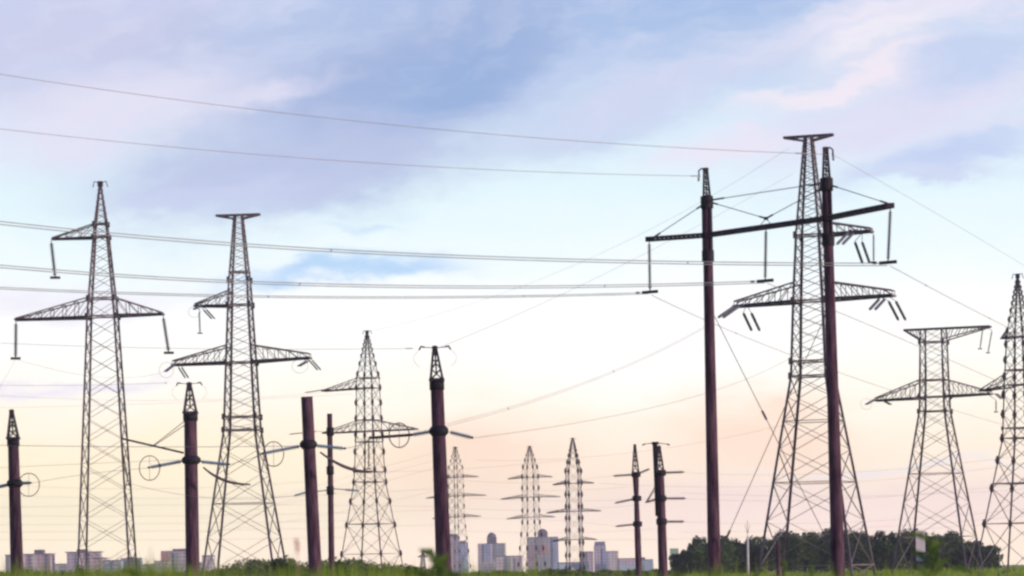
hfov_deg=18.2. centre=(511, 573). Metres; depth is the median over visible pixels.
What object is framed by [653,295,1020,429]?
conductor bundle
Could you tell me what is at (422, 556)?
lattice pylon
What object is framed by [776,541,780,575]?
field post
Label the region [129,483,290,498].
conductor
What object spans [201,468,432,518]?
distant conductor
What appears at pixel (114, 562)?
apartment block
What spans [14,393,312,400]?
distant conductor
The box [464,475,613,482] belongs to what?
distant conductor
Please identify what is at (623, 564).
apartment block
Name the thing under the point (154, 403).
distant conductor
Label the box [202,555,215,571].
apartment block
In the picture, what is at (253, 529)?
distant conductor
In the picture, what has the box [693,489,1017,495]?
distant conductor
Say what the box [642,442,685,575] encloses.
concrete pole
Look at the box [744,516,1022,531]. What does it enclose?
distant conductor
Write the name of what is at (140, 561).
apartment block
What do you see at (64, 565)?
apartment block
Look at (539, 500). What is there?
distant conductor
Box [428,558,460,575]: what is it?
weed
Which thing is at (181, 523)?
distant conductor
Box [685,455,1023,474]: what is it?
distant conductor
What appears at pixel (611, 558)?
apartment block
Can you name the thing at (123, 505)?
distant conductor
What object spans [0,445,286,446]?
conductor
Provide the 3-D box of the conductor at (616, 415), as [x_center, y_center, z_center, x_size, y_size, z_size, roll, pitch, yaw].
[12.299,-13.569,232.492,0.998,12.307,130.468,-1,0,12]
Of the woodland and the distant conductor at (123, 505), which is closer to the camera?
the distant conductor at (123, 505)
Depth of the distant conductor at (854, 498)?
580.95 m
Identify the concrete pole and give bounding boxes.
[0,409,39,575]
[120,382,249,575]
[261,396,371,575]
[294,413,358,575]
[366,345,472,571]
[614,444,648,575]
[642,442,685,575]
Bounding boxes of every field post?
[745,520,749,574]
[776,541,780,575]
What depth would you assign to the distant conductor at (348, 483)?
581.22 m
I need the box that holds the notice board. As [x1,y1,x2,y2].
[916,530,924,569]
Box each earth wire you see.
[0,74,826,154]
[3,129,699,176]
[5,343,412,348]
[12,382,166,385]
[369,149,786,331]
[441,175,789,346]
[834,155,1022,264]
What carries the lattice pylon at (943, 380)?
on the ground at (1017, 566)
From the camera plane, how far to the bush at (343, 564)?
260.31 m
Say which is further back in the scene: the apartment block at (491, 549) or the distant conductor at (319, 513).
the apartment block at (491, 549)
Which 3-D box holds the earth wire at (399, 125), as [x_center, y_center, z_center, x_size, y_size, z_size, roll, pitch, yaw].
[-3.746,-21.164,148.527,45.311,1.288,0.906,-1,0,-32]
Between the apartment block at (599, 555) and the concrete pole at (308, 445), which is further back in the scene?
the apartment block at (599, 555)
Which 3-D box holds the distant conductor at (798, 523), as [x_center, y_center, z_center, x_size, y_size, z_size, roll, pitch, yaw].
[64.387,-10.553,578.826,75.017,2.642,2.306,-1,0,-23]
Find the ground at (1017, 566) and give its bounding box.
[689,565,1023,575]
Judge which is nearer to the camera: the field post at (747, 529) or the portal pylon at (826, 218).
the portal pylon at (826, 218)
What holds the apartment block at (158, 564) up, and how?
on the ground at (1017, 566)
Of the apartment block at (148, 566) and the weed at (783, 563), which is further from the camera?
the apartment block at (148, 566)
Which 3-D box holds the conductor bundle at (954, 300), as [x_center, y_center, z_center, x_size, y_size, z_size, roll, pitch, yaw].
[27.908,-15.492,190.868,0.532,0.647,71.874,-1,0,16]
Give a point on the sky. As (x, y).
(924, 98)
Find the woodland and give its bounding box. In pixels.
[668,528,1003,574]
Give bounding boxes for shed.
[557,562,588,570]
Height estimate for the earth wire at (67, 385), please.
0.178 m
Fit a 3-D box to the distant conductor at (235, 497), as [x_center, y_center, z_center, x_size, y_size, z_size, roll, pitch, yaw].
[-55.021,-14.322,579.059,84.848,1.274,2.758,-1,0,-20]
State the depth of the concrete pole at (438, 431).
168.60 m
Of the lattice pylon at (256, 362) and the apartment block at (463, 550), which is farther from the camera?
the apartment block at (463, 550)
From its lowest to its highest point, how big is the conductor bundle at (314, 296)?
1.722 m
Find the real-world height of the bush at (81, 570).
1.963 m
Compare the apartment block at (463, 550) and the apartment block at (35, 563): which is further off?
the apartment block at (463, 550)
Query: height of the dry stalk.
1.118 m
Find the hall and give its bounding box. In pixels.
[642,557,653,570]
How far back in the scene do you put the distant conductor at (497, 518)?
566.62 m
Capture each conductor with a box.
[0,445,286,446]
[0,460,165,467]
[0,489,422,498]
[0,505,432,507]
[0,537,335,539]
[3,394,344,407]
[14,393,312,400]
[20,360,160,377]
[30,482,298,488]
[34,468,143,482]
[45,519,391,524]
[105,525,417,531]
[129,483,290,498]
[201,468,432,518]
[204,491,430,531]
[212,510,422,515]
[252,453,431,503]
[257,461,430,509]
[427,460,563,470]
[450,505,632,510]
[459,529,646,532]
[460,518,610,525]
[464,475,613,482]
[474,359,787,437]
[475,498,603,500]
[503,424,785,460]
[537,486,632,490]
[603,464,1017,486]
[641,522,1016,539]
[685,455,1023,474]
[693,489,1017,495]
[696,509,1017,523]
[698,485,1005,500]
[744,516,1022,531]
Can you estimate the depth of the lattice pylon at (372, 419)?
453.15 m
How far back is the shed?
2073.74 m
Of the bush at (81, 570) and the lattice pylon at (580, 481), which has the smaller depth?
the bush at (81, 570)
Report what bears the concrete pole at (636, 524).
on the ground at (1017, 566)
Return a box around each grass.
[0,546,1022,575]
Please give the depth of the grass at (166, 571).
18.12 m
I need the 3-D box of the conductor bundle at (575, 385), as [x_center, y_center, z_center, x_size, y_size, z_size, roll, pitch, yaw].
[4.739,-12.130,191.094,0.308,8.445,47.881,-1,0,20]
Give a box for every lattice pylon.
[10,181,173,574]
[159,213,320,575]
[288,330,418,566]
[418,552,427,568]
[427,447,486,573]
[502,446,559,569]
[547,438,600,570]
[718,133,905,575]
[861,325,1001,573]
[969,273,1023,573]
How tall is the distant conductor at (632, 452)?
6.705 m
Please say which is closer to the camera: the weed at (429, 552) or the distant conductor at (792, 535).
the weed at (429, 552)
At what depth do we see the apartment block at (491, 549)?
3200.04 m
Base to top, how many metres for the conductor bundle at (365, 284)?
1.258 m
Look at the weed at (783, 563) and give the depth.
11.54 m
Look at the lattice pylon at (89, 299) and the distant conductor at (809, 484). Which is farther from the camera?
the distant conductor at (809, 484)
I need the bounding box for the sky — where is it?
[0,0,1023,572]
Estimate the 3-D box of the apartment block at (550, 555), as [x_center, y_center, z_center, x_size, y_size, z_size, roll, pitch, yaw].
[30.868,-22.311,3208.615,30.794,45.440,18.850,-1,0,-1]
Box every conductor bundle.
[0,221,887,265]
[0,265,762,288]
[0,287,641,298]
[448,327,702,425]
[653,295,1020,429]
[766,282,1022,392]
[890,265,1023,335]
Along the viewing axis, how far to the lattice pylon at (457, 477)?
858.81 m
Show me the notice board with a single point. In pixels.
(920, 544)
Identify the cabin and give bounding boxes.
[670,548,678,569]
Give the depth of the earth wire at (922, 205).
182.94 m
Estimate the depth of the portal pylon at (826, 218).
162.15 m
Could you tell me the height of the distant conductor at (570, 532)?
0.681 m
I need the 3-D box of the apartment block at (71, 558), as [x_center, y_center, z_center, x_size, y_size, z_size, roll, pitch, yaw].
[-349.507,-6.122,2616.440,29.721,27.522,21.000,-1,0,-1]
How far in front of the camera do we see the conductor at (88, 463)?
213.57 m
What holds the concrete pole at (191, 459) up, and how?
on the ground at (1017, 566)
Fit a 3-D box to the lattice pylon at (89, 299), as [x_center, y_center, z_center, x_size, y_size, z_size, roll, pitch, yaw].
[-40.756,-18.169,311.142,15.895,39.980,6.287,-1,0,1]
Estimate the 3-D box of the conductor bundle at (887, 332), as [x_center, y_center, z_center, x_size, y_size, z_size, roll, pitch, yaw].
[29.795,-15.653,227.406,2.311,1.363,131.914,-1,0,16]
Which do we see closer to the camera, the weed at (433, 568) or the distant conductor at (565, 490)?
the weed at (433, 568)
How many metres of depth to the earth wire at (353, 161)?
154.45 m
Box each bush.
[76,565,89,575]
[269,558,294,575]
[327,559,350,575]
[402,564,418,575]
[926,531,940,575]
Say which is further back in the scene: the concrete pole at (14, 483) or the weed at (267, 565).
the concrete pole at (14, 483)
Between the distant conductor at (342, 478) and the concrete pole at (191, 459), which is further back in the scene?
the distant conductor at (342, 478)
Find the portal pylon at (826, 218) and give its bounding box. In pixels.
[636,147,896,575]
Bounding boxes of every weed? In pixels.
[120,566,139,575]
[264,561,269,575]
[415,565,436,575]
[418,548,448,575]
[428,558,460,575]
[781,558,786,575]
[808,564,813,575]
[909,532,952,575]
[949,560,987,575]
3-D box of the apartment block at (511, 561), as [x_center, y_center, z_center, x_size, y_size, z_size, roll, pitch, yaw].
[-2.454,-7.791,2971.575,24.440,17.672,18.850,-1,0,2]
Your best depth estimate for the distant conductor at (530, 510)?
577.46 m
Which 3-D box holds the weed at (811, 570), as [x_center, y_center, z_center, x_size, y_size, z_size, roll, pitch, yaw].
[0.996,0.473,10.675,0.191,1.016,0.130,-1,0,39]
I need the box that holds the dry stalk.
[294,538,299,567]
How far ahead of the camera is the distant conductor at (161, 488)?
580.87 m
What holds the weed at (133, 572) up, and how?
on the ground at (1017, 566)
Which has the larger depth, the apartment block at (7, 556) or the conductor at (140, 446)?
the apartment block at (7, 556)
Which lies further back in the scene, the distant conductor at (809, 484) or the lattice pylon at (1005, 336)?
the distant conductor at (809, 484)
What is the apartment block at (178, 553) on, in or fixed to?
on the ground at (1017, 566)
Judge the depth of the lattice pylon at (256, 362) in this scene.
331.45 m
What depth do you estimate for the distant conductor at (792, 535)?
578.46 m
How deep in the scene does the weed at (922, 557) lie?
12.44 m
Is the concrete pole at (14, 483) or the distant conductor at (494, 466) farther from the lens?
the distant conductor at (494, 466)
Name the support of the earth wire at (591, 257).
attached to the lattice pylon at (372, 419)
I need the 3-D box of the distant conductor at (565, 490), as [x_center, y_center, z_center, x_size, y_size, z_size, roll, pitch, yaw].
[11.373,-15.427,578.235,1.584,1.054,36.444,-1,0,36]
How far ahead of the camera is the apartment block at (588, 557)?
3199.94 m
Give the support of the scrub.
on the ground at (1017, 566)
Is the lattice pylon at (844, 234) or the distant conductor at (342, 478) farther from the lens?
the distant conductor at (342, 478)
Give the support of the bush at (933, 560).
on the ground at (1017, 566)
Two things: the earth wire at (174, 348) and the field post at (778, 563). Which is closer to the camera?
the earth wire at (174, 348)
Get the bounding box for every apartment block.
[5,554,24,571]
[24,550,54,572]
[55,563,66,572]
[65,549,103,572]
[91,557,108,571]
[102,560,123,574]
[120,557,142,569]
[143,564,152,570]
[156,561,169,573]
[161,549,185,573]
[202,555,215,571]
[450,534,457,571]
[457,541,468,572]
[478,532,505,573]
[496,555,522,571]
[527,529,558,571]
[580,551,593,571]
[594,542,605,571]
[606,551,617,570]
[617,558,634,570]
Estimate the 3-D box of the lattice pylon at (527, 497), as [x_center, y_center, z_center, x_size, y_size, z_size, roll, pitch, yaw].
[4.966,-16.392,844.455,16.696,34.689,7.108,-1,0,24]
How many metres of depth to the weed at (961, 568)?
11.26 m
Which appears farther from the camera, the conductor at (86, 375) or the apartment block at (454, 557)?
the apartment block at (454, 557)
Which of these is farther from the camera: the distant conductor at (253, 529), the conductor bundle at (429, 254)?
the distant conductor at (253, 529)
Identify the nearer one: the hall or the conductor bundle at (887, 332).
the conductor bundle at (887, 332)
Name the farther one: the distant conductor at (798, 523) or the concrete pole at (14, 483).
the distant conductor at (798, 523)
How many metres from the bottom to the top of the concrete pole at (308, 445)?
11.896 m
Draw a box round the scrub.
[0,555,682,575]
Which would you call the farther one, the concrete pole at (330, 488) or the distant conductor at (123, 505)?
the distant conductor at (123, 505)
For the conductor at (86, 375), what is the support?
hanging from the lattice pylon at (89, 299)
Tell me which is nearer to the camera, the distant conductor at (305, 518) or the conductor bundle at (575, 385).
the conductor bundle at (575, 385)
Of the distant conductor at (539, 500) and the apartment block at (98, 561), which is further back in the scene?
the apartment block at (98, 561)
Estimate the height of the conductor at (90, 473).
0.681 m
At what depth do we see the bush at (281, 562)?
266.19 m
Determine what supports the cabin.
on the ground at (1017, 566)
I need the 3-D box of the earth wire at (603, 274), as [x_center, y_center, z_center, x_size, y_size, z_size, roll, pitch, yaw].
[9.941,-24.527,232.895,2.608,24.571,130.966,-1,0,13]
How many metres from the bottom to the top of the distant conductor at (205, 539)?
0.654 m
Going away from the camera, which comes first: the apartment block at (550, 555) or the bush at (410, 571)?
the bush at (410, 571)

